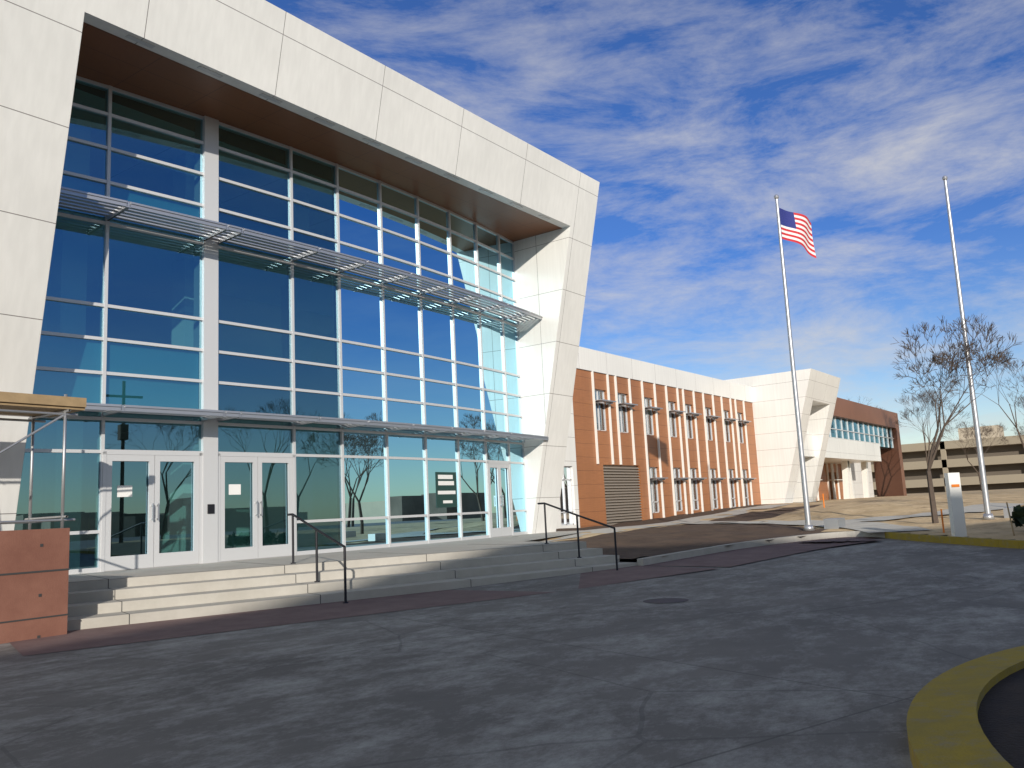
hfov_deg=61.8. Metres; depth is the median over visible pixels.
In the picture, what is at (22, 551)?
brown wall
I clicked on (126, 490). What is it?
sign text
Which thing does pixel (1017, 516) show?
shrubs
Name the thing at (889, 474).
brick wall
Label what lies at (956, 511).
pylon sign
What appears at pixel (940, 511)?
orange stakes
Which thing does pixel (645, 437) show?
wing fins
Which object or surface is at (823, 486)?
bridge wall
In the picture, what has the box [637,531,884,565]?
kerb
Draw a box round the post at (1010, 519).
[1006,502,1014,535]
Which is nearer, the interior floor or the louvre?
the interior floor
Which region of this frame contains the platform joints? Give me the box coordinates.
[84,544,592,623]
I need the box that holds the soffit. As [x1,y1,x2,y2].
[75,22,561,241]
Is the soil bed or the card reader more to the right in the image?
the soil bed
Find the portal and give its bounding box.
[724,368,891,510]
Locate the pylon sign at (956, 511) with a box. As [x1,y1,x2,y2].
[944,472,966,536]
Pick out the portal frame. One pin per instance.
(294, 64)
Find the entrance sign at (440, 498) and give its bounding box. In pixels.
[435,472,456,507]
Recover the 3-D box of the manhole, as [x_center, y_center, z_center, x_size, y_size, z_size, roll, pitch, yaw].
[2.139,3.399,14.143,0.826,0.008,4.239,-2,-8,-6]
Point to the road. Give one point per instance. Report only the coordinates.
(838, 656)
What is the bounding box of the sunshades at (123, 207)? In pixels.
[58,186,548,442]
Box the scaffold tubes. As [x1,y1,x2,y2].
[0,394,77,529]
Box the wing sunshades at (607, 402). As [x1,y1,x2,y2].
[595,399,755,479]
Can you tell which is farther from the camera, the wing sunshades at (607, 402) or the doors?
the wing sunshades at (607, 402)
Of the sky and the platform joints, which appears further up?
the sky
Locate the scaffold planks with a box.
[0,391,86,416]
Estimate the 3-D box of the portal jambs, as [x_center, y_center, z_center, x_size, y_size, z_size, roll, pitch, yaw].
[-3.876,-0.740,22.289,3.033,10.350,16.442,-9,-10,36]
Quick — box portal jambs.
[14,13,569,533]
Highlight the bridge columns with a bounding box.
[842,461,869,498]
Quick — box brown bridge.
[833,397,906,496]
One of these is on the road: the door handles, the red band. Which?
the red band
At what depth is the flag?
25.77 m
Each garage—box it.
[871,425,1023,491]
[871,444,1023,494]
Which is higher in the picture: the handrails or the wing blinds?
the wing blinds
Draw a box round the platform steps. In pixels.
[67,530,636,630]
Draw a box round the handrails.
[287,502,617,602]
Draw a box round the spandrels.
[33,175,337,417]
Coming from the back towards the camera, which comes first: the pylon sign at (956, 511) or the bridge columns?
the bridge columns
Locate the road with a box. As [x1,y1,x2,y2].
[0,502,1023,767]
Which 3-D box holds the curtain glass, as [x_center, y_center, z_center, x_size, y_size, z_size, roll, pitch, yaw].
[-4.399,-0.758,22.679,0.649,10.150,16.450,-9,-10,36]
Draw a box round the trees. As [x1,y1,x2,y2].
[848,313,1023,522]
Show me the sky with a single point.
(689, 117)
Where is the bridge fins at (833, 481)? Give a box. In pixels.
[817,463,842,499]
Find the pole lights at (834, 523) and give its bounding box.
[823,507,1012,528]
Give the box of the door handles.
[151,495,503,520]
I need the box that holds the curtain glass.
[338,168,525,546]
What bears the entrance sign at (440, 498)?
attached to the curtain glass
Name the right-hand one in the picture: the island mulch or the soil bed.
the island mulch
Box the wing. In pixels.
[556,346,760,528]
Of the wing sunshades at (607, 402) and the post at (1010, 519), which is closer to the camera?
the post at (1010, 519)
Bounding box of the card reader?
[207,504,214,513]
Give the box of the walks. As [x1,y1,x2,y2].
[542,501,1023,540]
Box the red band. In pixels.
[9,537,880,655]
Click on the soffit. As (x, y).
(107, 58)
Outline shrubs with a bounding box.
[1011,505,1023,527]
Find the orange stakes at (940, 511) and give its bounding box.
[822,494,944,532]
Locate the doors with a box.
[100,449,513,571]
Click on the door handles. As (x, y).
(261, 514)
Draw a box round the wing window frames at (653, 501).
[561,389,748,525]
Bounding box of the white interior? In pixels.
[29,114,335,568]
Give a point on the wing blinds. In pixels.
(622, 401)
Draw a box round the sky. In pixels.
[266,0,1023,444]
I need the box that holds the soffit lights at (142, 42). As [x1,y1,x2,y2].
[125,34,550,219]
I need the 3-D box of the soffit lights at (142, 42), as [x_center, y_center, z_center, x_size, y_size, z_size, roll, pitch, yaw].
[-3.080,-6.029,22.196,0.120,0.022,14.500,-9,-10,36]
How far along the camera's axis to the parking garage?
134.63 m
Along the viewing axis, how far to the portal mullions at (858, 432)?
69.29 m
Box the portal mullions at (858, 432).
[829,417,893,447]
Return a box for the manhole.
[643,598,687,602]
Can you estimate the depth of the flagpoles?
24.34 m
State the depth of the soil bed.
24.58 m
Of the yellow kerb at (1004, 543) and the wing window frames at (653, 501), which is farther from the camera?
the wing window frames at (653, 501)
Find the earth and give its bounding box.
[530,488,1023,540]
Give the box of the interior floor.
[80,545,337,568]
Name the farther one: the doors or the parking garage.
the parking garage
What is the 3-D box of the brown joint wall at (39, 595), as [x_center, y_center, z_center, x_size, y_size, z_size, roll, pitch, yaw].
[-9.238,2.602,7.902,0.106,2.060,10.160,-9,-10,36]
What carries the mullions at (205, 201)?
attached to the portal frame
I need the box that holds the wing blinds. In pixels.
[595,391,745,484]
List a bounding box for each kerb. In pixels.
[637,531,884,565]
[884,532,1023,548]
[906,645,1023,767]
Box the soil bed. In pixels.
[516,504,838,558]
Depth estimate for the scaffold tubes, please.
13.98 m
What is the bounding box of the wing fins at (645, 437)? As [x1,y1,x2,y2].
[591,371,752,518]
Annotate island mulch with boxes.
[978,668,1023,767]
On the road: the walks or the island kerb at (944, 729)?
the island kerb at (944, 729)
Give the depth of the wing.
41.72 m
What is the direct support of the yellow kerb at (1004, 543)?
on the road
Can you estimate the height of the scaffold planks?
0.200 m
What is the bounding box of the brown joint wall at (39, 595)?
[0,544,69,637]
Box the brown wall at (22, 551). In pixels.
[0,528,69,643]
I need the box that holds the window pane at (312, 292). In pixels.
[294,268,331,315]
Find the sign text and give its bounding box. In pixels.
[117,475,455,502]
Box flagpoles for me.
[774,176,994,530]
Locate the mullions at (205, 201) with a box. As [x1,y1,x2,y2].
[25,75,527,574]
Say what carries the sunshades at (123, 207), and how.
attached to the portal frame
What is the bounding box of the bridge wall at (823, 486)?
[816,463,843,500]
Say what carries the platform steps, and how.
on the ground
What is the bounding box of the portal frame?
[0,0,599,533]
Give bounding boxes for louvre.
[603,465,642,524]
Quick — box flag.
[779,208,815,257]
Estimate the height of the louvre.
2.700 m

